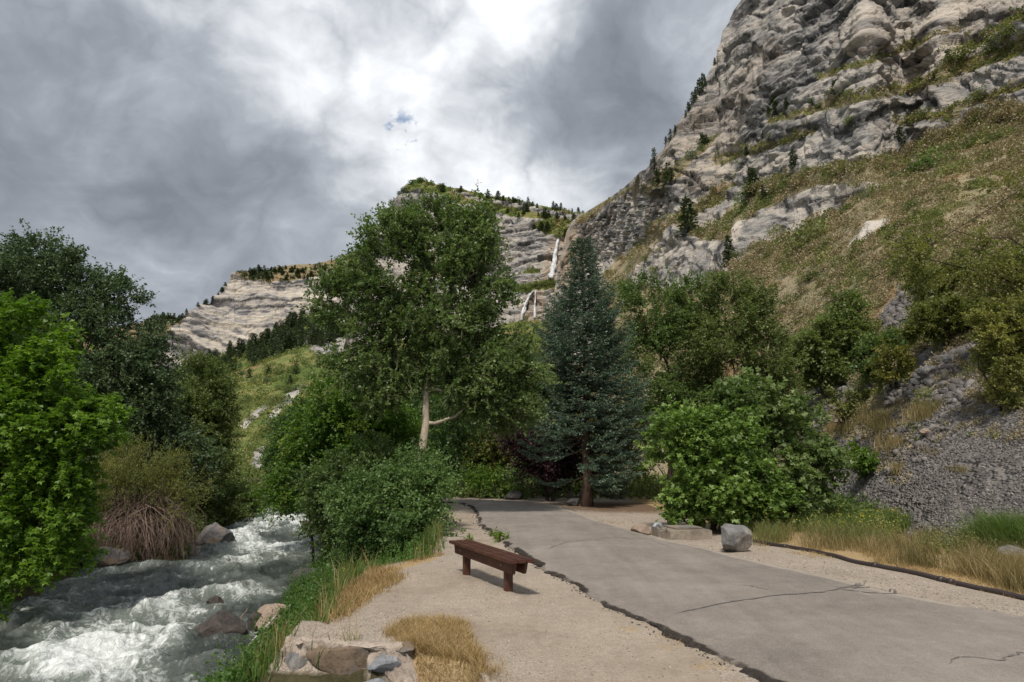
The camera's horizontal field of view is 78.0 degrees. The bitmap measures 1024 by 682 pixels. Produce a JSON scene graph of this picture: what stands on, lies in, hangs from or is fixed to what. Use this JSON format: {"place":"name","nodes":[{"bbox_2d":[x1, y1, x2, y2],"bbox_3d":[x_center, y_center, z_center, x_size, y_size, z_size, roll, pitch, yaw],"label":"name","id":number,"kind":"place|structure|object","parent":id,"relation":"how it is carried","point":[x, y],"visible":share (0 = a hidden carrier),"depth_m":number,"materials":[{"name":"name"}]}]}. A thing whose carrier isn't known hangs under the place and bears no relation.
{"place":"outdoors","nodes":[
{"label":"outdoors","id":0,"kind":"place"},
{"bbox_2d":[0,500,321,681],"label":"river","id":1,"kind":"structure","parent":0,"point":[137,621],"depth_m":13.94,"materials":[{"name":"white liquid"}]},
{"bbox_2d":[80,546,130,566],"bbox_3d":[-12.716,6.794,19.678,1.157,0.755,1.038,-4,-11,22],"label":"river rock","id":2,"kind":"object","parent":1,"relation":"in","point":[111,559],"visible":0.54,"depth_m":19.59,"materials":[{"name":"grey stone"}]},
{"bbox_2d":[195,522,234,545],"bbox_3d":[-11.407,7.428,24.026,1.449,1.030,1.014,1,-11,-6],"label":"river rock","id":3,"kind":"object","parent":1,"relation":"in","point":[215,532],"visible":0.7,"depth_m":23.92,"materials":[{"name":"grey stone"}]},
{"bbox_2d":[206,595,223,603],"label":"river rock","id":4,"kind":"object","parent":1,"relation":"in","point":[215,599],"visible":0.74,"depth_m":14.80,"materials":[{"name":"stone"}]},
{"bbox_2d":[193,610,247,636],"bbox_3d":[-5.769,5.656,12.560,1.123,0.499,0.787,0,-10,0],"label":"river rock","id":5,"kind":"object","parent":1,"relation":"in","point":[223,621],"visible":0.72,"depth_m":12.38,"materials":[{"name":"grey stone"}]},
{"bbox_2d":[248,611,261,631],"bbox_3d":[-5.240,5.739,12.866,0.224,0.445,0.207,-2,-11,11],"label":"river rock","id":6,"kind":"object","parent":1,"relation":"in","point":[252,622],"visible":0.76,"depth_m":12.80,"materials":[{"name":"grey stone"}]},
{"bbox_2d":[255,603,290,630],"bbox_3d":[-4.934,5.731,13.049,0.828,0.608,0.583,4,-11,-23],"label":"river rock","id":7,"kind":"object","parent":1,"relation":"in","point":[265,609],"visible":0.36,"depth_m":12.97,"materials":[{"name":"beige stone"}]},
{"bbox_2d":[57,255,359,387],"bbox_3d":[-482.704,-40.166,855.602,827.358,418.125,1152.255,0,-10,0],"label":"distant cliff","id":8,"kind":"structure","parent":0,"point":[242,307],"depth_m":1017.37,"materials":[{"name":"stone"}]},
{"bbox_2d":[143,254,354,328],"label":"distant scrub","id":9,"kind":"object","parent":8,"relation":"on","point":[262,274],"visible":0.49,"depth_m":1063.19,"materials":[{"name":"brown plant"}]},
{"bbox_2d":[0,0,740,339],"label":"sky","id":10,"kind":"structure","parent":0,"point":[190,145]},
{"bbox_2d":[174,180,582,477],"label":"mountain peak","id":11,"kind":"structure","parent":0,"point":[529,245],"depth_m":506.99,"materials":[{"name":"stone"}]},
{"bbox_2d":[278,334,293,352],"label":"forest conifer","id":12,"kind":"object","parent":11,"relation":"on","point":[288,341],"visible":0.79,"depth_m":273.07,"materials":[{"name":"green plant"}]},
{"bbox_2d":[309,325,320,344],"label":"forest conifer","id":13,"kind":"object","parent":11,"relation":"on","point":[316,331],"visible":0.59,"depth_m":294.34,"materials":[{"name":"green plant"}]},
{"bbox_2d":[152,316,549,474],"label":"hillside brush","id":14,"kind":"object","parent":11,"relation":"on","point":[246,406],"visible":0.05,"depth_m":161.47,"materials":[{"name":"green plant"}]},
{"bbox_2d":[407,178,584,291],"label":"peak scrub","id":15,"kind":"object","parent":11,"relation":"on","point":[551,225],"visible":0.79,"depth_m":527.95,"materials":[{"name":"green plant"}]},
{"bbox_2d":[520,291,532,319],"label":"waterfall","id":16,"kind":"structure","parent":11,"relation":"on","point":[523,311],"depth_m":477.11,"materials":[{"name":"liquid"}]},
{"bbox_2d":[548,239,558,277],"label":"waterfall","id":17,"kind":"structure","parent":11,"relation":"on","point":[551,274],"depth_m":496.65,"materials":[{"name":"liquid"}]},
{"bbox_2d":[0,478,1023,681],"bbox_3d":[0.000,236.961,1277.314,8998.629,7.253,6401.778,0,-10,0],"label":"ground","id":18,"kind":"structure","parent":0,"point":[517,601],"depth_m":6.68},
{"bbox_2d":[0,237,75,412],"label":"elm tree","id":19,"kind":"object","parent":18,"relation":"on","point":[12,275],"visible":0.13,"depth_m":25.94,"materials":[{"name":"green plant"}]},
{"bbox_2d":[0,288,137,624],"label":"maple tree","id":20,"kind":"object","parent":18,"relation":"on","point":[46,472],"visible":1,"depth_m":13.53,"materials":[{"name":"green plant"}]},
{"bbox_2d":[0,218,201,460],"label":"elm tree","id":21,"kind":"object","parent":18,"relation":"on","point":[108,361],"visible":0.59,"depth_m":26.83,"materials":[{"name":"green plant"}]},
{"bbox_2d":[0,451,262,598],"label":"undergrowth","id":22,"kind":"object","parent":18,"relation":"on","point":[212,515],"visible":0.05,"depth_m":24.44,"materials":[{"name":"green plant"}]},
{"bbox_2d":[72,430,223,563],"bbox_3d":[-12.531,5.239,21.347,5.332,4.737,4.068,0,-10,0],"label":"dead twig bush","id":23,"kind":"object","parent":18,"relation":"on","point":[134,511],"visible":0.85,"depth_m":20.88,"materials":[{"name":"brown plant"}]},
{"bbox_2d":[82,395,227,504],"bbox_3d":[-15.414,4.718,26.454,6.570,5.186,4.713,0,-10,0],"label":"willow tree","id":24,"kind":"object","parent":18,"relation":"on","point":[187,437],"visible":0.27,"depth_m":26.50,"materials":[{"name":"green plant"}]},
{"bbox_2d":[134,343,252,475],"bbox_3d":[-20.746,4.882,39.953,8.177,9.346,6.669,0,-10,0],"label":"alder tree","id":25,"kind":"object","parent":18,"relation":"on","point":[215,412],"visible":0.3,"depth_m":39.61,"materials":[{"name":"green plant"}]},
{"bbox_2d":[151,434,256,525],"bbox_3d":[-14.748,6.907,30.297,5.325,4.840,4.255,0,-10,0],"label":"river bush","id":26,"kind":"object","parent":18,"relation":"on","point":[240,512],"visible":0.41,"depth_m":30.18,"materials":[{"name":"green plant"}]},
{"bbox_2d":[219,459,270,516],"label":"river bush","id":27,"kind":"object","parent":18,"relation":"on","point":[246,494],"visible":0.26,"depth_m":33.12,"materials":[{"name":"green plant"}]},
{"bbox_2d":[252,387,339,514],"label":"boxelder tree","id":28,"kind":"object","parent":18,"relation":"on","point":[268,455],"visible":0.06,"depth_m":35.66,"materials":[{"name":"green plant"}]},
{"bbox_2d":[289,568,323,584],"bbox_3d":[-5.510,6.391,16.959,0.806,0.578,0.612,8,-13,-38],"label":"river rock","id":29,"kind":"object","parent":18,"relation":"on","point":[294,572],"visible":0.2,"depth_m":16.89,"materials":[{"name":"grey stone"}]},
{"bbox_2d":[190,492,446,681],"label":"bank weeds","id":30,"kind":"object","parent":18,"relation":"on","point":[290,599],"visible":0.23,"depth_m":8.45,"materials":[{"name":"green plant"}]},
{"bbox_2d":[215,500,447,681],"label":"bank grass","id":31,"kind":"structure","parent":18,"relation":"on","point":[433,535],"depth_m":7.49,"materials":[{"name":"green plant"}]},
{"bbox_2d":[240,367,439,527],"bbox_3d":[-5.961,3.910,22.152,6.721,6.822,4.053,0,-10,0],"label":"boxelder tree","id":32,"kind":"object","parent":18,"relation":"on","point":[334,419],"visible":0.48,"depth_m":21.64,"materials":[{"name":"green plant"}]},
{"bbox_2d":[240,516,449,681],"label":"straw stalks","id":33,"kind":"object","parent":18,"relation":"on","point":[282,628],"visible":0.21,"depth_m":6.50,"materials":[{"name":"green plant"}]},
{"bbox_2d":[287,428,406,565],"bbox_3d":[-4.869,4.732,18.207,3.634,4.406,2.786,-3,-11,15],"label":"vine shrub","id":34,"kind":"object","parent":18,"relation":"on","point":[338,469],"visible":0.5,"depth_m":18.02,"materials":[{"name":"green plant"}]},
{"bbox_2d":[278,635,418,681],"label":"stone wall","id":35,"kind":"structure","parent":18,"relation":"on","point":[348,657],"depth_m":5.38,"materials":[{"name":"beige stone"}]},
{"bbox_2d":[302,484,457,560],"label":"undergrowth","id":36,"kind":"object","parent":18,"relation":"on","point":[337,535],"visible":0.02,"depth_m":20.80,"materials":[{"name":"green plant"}]},
{"bbox_2d":[310,437,471,574],"bbox_3d":[-2.676,3.816,14.118,3.607,3.371,3.419,0,-10,0],"label":"vine shrub","id":37,"kind":"object","parent":18,"relation":"on","point":[404,509],"visible":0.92,"depth_m":13.76,"materials":[{"name":"green plant"}]},
{"bbox_2d":[370,368,471,482],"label":"ash tree","id":38,"kind":"object","parent":18,"relation":"on","point":[418,404],"visible":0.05,"depth_m":31.94,"materials":[{"name":"green plant"}]},
{"bbox_2d":[290,179,561,458],"bbox_3d":[-2.468,0.349,17.771,7.809,9.989,3.705,0,-10,0],"label":"cottonwood tree","id":39,"kind":"object","parent":18,"relation":"on","point":[493,373],"visible":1,"depth_m":17.46,"materials":[{"name":"green plant"}]},
{"bbox_2d":[408,384,488,495],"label":"boxelder tree","id":40,"kind":"object","parent":18,"relation":"on","point":[445,445],"visible":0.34,"depth_m":26.53,"materials":[{"name":"green plant"}]},
{"bbox_2d":[453,454,517,498],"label":"cherry shrub","id":41,"kind":"object","parent":18,"relation":"on","point":[477,477],"visible":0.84,"depth_m":25.63,"materials":[{"name":"green plant"}]},
{"bbox_2d":[449,539,533,591],"bbox_3d":[-0.317,2.963,8.052,0.314,0.603,2.022,5,-12,-25],"label":"bench","id":42,"kind":"object","parent":18,"relation":"on","point":[509,564],"visible":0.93,"depth_m":7.77,"materials":[{"name":"red wood"}]},
{"bbox_2d":[461,411,532,480],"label":"shrub","id":43,"kind":"object","parent":18,"relation":"on","point":[494,458],"visible":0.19,"depth_m":31.64,"materials":[{"name":"green plant"}]},
{"bbox_2d":[504,490,522,499],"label":"boulder","id":44,"kind":"object","parent":18,"relation":"on","point":[514,495],"visible":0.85,"depth_m":24.93,"materials":[{"name":"grey stone"}]},
{"bbox_2d":[324,550,735,681],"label":"dry grass","id":45,"kind":"structure","parent":18,"relation":"on","point":[442,635],"depth_m":5.80,"materials":[{"name":"beige plant"}]},
{"bbox_2d":[481,453,581,497],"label":"cherry shrub","id":46,"kind":"object","parent":18,"relation":"on","point":[507,474],"visible":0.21,"depth_m":26.35,"materials":[{"name":"green plant"}]},
{"bbox_2d":[502,334,570,464],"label":"ash tree","id":47,"kind":"object","parent":18,"relation":"on","point":[535,347],"visible":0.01,"depth_m":37.55,"materials":[{"name":"green plant"}]},
{"bbox_2d":[486,413,596,500],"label":"plum tree","id":48,"kind":"object","parent":18,"relation":"on","point":[553,471],"visible":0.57,"depth_m":23.66,"materials":[{"name":"purple plant"}]},
{"bbox_2d":[515,349,580,482],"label":"ash tree","id":49,"kind":"object","parent":18,"relation":"on","point":[544,393],"visible":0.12,"depth_m":29.30,"materials":[{"name":"plant"}]},
{"bbox_2d":[565,498,579,505],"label":"boulder","id":50,"kind":"object","parent":18,"relation":"on","point":[572,501],"visible":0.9,"depth_m":21.28,"materials":[{"name":"grey stone"}]},
{"bbox_2d":[439,469,729,499],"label":"undergrowth","id":51,"kind":"object","parent":18,"relation":"on","point":[647,492],"visible":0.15,"depth_m":25.70,"materials":[{"name":"green plant"}]},
{"bbox_2d":[516,237,659,506],"bbox_3d":[2.641,1.055,22.080,5.136,9.771,3.902,0,-10,0],"label":"blue spruce","id":52,"kind":"object","parent":18,"relation":"on","point":[598,362],"visible":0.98,"depth_m":21.44,"materials":[{"name":"green plant"}]},
{"bbox_2d":[458,503,758,681],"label":"asphalt crumbs","id":53,"kind":"object","parent":18,"relation":"on","point":[472,508],"visible":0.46,"depth_m":7.66,"materials":[{"name":"black asphalt"}]},
{"bbox_2d":[631,524,650,534],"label":"boulder","id":54,"kind":"object","parent":18,"relation":"on","point":[642,528],"visible":0.74,"depth_m":13.49,"materials":[{"name":"beige stone"}]},
{"bbox_2d":[308,506,1023,681],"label":"gravel stones","id":55,"kind":"object","parent":18,"relation":"on","point":[998,610],"visible":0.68,"depth_m":7.12,"materials":[{"name":"beige gravel"}]},
{"bbox_2d":[606,263,742,492],"bbox_3d":[6.127,1.593,25.059,5.496,9.704,3.976,0,-10,0],"label":"aspen tree","id":56,"kind":"object","parent":18,"relation":"on","point":[669,383],"visible":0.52,"depth_m":24.97,"materials":[{"name":"green plant"}]},
{"bbox_2d":[651,524,711,539],"bbox_3d":[3.518,3.989,13.165,0.920,0.285,0.920,2,-11,-12],"label":"concrete box","id":57,"kind":"object","parent":18,"relation":"on","point":[683,532],"visible":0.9,"depth_m":12.79,"materials":[{"name":"beige concrete"}]},
{"bbox_2d":[633,393,809,532],"bbox_3d":[4.566,2.806,13.992,3.690,3.340,2.326,-3,-11,18],"label":"maple bush","id":58,"kind":"object","parent":18,"relation":"on","point":[711,433],"visible":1,"depth_m":13.62,"materials":[{"name":"green plant"}]},
{"bbox_2d":[721,523,752,551],"bbox_3d":[3.896,3.446,11.027,0.550,0.500,0.461,2,-11,-9],"label":"boulder","id":59,"kind":"object","parent":18,"relation":"on","point":[736,538],"visible":0.98,"depth_m":10.89,"materials":[{"name":"grey stone"}]},
{"bbox_2d":[669,268,818,456],"bbox_3d":[8.502,1.679,24.127,5.857,9.212,3.910,0,-10,0],"label":"aspen tree","id":60,"kind":"object","parent":18,"relation":"on","point":[748,327],"visible":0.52,"depth_m":24.04,"materials":[{"name":"green plant"}]},
{"bbox_2d":[698,366,860,525],"bbox_3d":[6.305,2.638,14.965,3.635,4.234,2.466,0,-10,0],"label":"maple bush","id":61,"kind":"object","parent":18,"relation":"on","point":[790,413],"visible":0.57,"depth_m":14.62,"materials":[{"name":"green plant"}]},
{"bbox_2d":[601,520,1023,598],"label":"short straw","id":62,"kind":"object","parent":18,"relation":"on","point":[930,571],"visible":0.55,"depth_m":9.15,"materials":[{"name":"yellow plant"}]},
{"bbox_2d":[757,487,883,522],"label":"shade undergrowth","id":63,"kind":"object","parent":18,"relation":"on","point":[842,499],"visible":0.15,"depth_m":15.93,"materials":[{"name":"green plant"}]},
{"bbox_2d":[748,500,1023,553],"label":"green grass","id":64,"kind":"structure","parent":18,"relation":"on","point":[1001,523],"depth_m":11.71,"materials":[{"name":"green plant"}]},
{"bbox_2d":[753,503,1023,560],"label":"verge weeds","id":65,"kind":"object","parent":18,"relation":"on","point":[953,539],"visible":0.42,"depth_m":12.25,"materials":[{"name":"green plant"}]},
{"bbox_2d":[753,539,1023,600],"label":"drain pipe","id":66,"kind":"object","parent":18,"relation":"on","point":[938,578],"visible":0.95,"depth_m":8.94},
{"bbox_2d":[823,379,1023,545],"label":"scree stones","id":67,"kind":"object","parent":18,"relation":"on","point":[1017,450],"visible":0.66,"depth_m":13.49,"materials":[{"name":"grey stone"}]},
{"bbox_2d":[821,363,1023,473],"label":"scree grass","id":68,"kind":"structure","parent":67,"relation":"on","point":[881,418],"depth_m":17.43,"materials":[{"name":"plant"}]},
{"bbox_2d":[996,545,1023,557],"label":"boulder","id":69,"kind":"object","parent":18,"relation":"on","point":[999,548],"visible":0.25,"depth_m":9.19,"materials":[{"name":"grey stone"}]},
{"bbox_2d":[441,498,1023,681],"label":"path","id":70,"kind":"structure","parent":0,"point":[761,621],"depth_m":6.46,"materials":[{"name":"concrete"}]},
{"bbox_2d":[492,527,509,542],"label":"weed","id":71,"kind":"object","parent":70,"relation":"on","point":[499,534],"visible":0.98,"depth_m":12.20,"materials":[{"name":"green plant"}]},
{"bbox_2d":[550,0,1023,551],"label":"cliff","id":72,"kind":"structure","parent":0,"point":[782,50],"depth_m":93.54,"materials":[{"name":"stone"}]},
{"bbox_2d":[675,196,698,237],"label":"conifer","id":73,"kind":"object","parent":72,"relation":"on","point":[690,212],"visible":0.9,"depth_m":120.16,"materials":[{"name":"green plant"}]},
{"bbox_2d":[719,234,734,267],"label":"conifer","id":74,"kind":"object","parent":72,"relation":"on","point":[729,248],"visible":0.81,"depth_m":92.93,"materials":[{"name":"green plant"}]},
{"bbox_2d":[733,192,747,213],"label":"hill bush","id":75,"kind":"object","parent":72,"relation":"on","point":[738,200],"visible":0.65,"depth_m":108.21,"materials":[{"name":"green plant"}]},
{"bbox_2d":[741,167,760,199],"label":"conifer","id":76,"kind":"object","parent":72,"relation":"on","point":[753,171],"visible":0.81,"depth_m":107.34,"materials":[{"name":"green plant"}]},
{"bbox_2d":[561,96,1023,442],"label":"dry brush","id":77,"kind":"object","parent":72,"relation":"on","point":[916,188],"visible":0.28,"depth_m":52.59,"materials":[{"name":"brown plant"}]},
{"bbox_2d":[788,149,797,169],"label":"conifer","id":78,"kind":"object","parent":72,"relation":"on","point":[793,158],"visible":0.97,"depth_m":95.38,"materials":[{"name":"green plant"}]},
{"bbox_2d":[575,4,1023,248],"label":"ledge brush","id":79,"kind":"object","parent":72,"relation":"on","point":[977,65],"visible":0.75,"depth_m":85.45,"materials":[{"name":"green plant"}]},
{"bbox_2d":[578,10,1023,252],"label":"ledge grass","id":80,"kind":"structure","parent":72,"relation":"on","point":[817,170],"depth_m":85.50,"materials":[{"name":"green plant"}]},
{"bbox_2d":[590,104,1023,440],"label":"green brush","id":81,"kind":"object","parent":72,"relation":"on","point":[846,282],"visible":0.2,"depth_m":48.96,"materials":[{"name":"green plant"}]},
{"bbox_2d":[783,218,832,256],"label":"hill bush","id":82,"kind":"object","parent":72,"relation":"on","point":[813,233],"visible":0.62,"depth_m":62.73,"materials":[{"name":"green plant"}]},
{"bbox_2d":[599,99,1023,398],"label":"hillside shrubs","id":83,"kind":"object","parent":72,"relation":"on","point":[1005,232],"visible":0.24,"depth_m":50.35,"materials":[{"name":"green plant"}]},
{"bbox_2d":[774,286,878,398],"bbox_3d":[14.240,0.008,28.495,4.769,5.216,3.182,0,-10,0],"label":"locust tree","id":84,"kind":"object","parent":72,"relation":"on","point":[825,355],"visible":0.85,"depth_m":27.91,"materials":[{"name":"green plant"}]},
{"bbox_2d":[817,382,873,422],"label":"scrub bush","id":85,"kind":"object","parent":72,"relation":"on","point":[843,409],"visible":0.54,"depth_m":22.79,"materials":[{"name":"green plant"}]},
{"bbox_2d":[842,436,881,490],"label":"sapling","id":86,"kind":"object","parent":72,"relation":"on","point":[864,464],"visible":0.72,"depth_m":17.86,"materials":[{"name":"green plant"}]},
{"bbox_2d":[846,318,923,385],"bbox_3d":[13.449,0.313,22.623,2.703,2.554,2.275,0,-10,0],"label":"scrub bush","id":87,"kind":"object","parent":72,"relation":"on","point":[870,341],"visible":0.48,"depth_m":22.59,"materials":[{"name":"green plant"}]},
{"bbox_2d":[862,336,919,395],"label":"yellow shrub","id":88,"kind":"object","parent":72,"relation":"on","point":[882,362],"visible":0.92,"depth_m":20.07,"materials":[{"name":"green plant"}]},
{"bbox_2d":[803,289,996,479],"bbox_3d":[13.294,0.592,23.303,5.402,8.655,18.065,-5,-12,26],"label":"rubble","id":89,"kind":"object","parent":72,"relation":"on","point":[896,309],"visible":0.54,"depth_m":18.36,"materials":[{"name":"stone"}]},
{"bbox_2d":[916,365,937,377],"bbox_3d":[12.287,0.944,18.648,0.635,0.440,0.508,0,-10,0],"label":"scree block","id":90,"kind":"object","parent":89,"relation":"on","point":[924,371],"depth_m":18.49,"materials":[{"name":"grey stone"}]},
{"bbox_2d":[894,290,1003,349],"bbox_3d":[13.835,-0.684,19.973,3.483,1.954,2.240,0,-10,0],"label":"scrub bush","id":91,"kind":"object","parent":89,"relation":"on","point":[948,316],"visible":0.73,"depth_m":19.75,"materials":[{"name":"green plant"}]},
{"bbox_2d":[943,353,958,363],"bbox_3d":[12.871,0.527,18.496,0.564,0.295,0.385,8,-13,-37],"label":"scree block","id":92,"kind":"object","parent":89,"relation":"on","point":[948,358],"depth_m":18.37,"materials":[{"name":"grey stone"}]},
{"bbox_2d":[895,125,906,148],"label":"conifer","id":93,"kind":"object","parent":72,"relation":"on","point":[901,134],"visible":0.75,"depth_m":87.23,"materials":[{"name":"green plant"}]},
{"bbox_2d":[784,187,1023,325],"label":"cable","id":94,"kind":"object","parent":72,"relation":"attached to","point":[917,252],"visible":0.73,"depth_m":22.68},
{"bbox_2d":[911,104,936,120],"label":"hill bush","id":95,"kind":"object","parent":72,"relation":"on","point":[920,115],"visible":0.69,"depth_m":82.95,"materials":[{"name":"green plant"}]},
{"bbox_2d":[905,145,943,176],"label":"hill bush","id":96,"kind":"object","parent":72,"relation":"on","point":[926,158],"visible":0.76,"depth_m":66.07,"materials":[{"name":"green plant"}]},
{"bbox_2d":[898,258,971,304],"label":"scrub bush","id":97,"kind":"object","parent":72,"relation":"on","point":[953,284],"visible":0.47,"depth_m":23.82,"materials":[{"name":"green plant"}]},
{"bbox_2d":[873,167,1023,317],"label":"overhanging tree","id":98,"kind":"object","parent":72,"relation":"on","point":[1013,259],"visible":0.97,"depth_m":16.65,"materials":[{"name":"green plant"}]},
{"bbox_2d":[945,39,979,60],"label":"hill bush","id":99,"kind":"object","parent":72,"relation":"on","point":[965,50],"visible":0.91,"depth_m":81.14,"materials":[{"name":"green plant"}]},
{"bbox_2d":[965,177,988,189],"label":"hill bush","id":100,"kind":"object","parent":72,"relation":"on","point":[979,181],"visible":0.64,"depth_m":46.46,"materials":[{"name":"green plant"}]},
{"bbox_2d":[967,85,988,105],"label":"hill bush","id":101,"kind":"object","parent":72,"relation":"on","point":[974,96],"visible":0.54,"depth_m":76.09,"materials":[{"name":"green plant"}]},
{"bbox_2d":[977,34,997,55],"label":"hill bush","id":102,"kind":"object","parent":72,"relation":"on","point":[987,47],"visible":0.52,"depth_m":77.25,"materials":[{"name":"green plant"}]},
{"bbox_2d":[960,285,1023,415],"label":"scrub bush","id":103,"kind":"object","parent":72,"relation":"on","point":[1001,338],"visible":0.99,"depth_m":13.86,"materials":[{"name":"green plant"}]},
{"bbox_2d":[989,124,1014,140],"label":"hill bush","id":104,"kind":"object","parent":72,"relation":"on","point":[1004,132],"visible":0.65,"depth_m":63.73,"materials":[{"name":"green plant"}]},
{"bbox_2d":[988,18,1022,45],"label":"hill bush","id":105,"kind":"object","parent":72,"relation":"on","point":[1006,32],"visible":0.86,"depth_m":73.64,"materials":[{"name":"green plant"}]},
{"bbox_2d":[748,516,1023,594],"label":"golden grass","id":106,"kind":"structure","parent":0,"point":[1003,569],"depth_m":9.83,"materials":[{"name":"yellow plant"}]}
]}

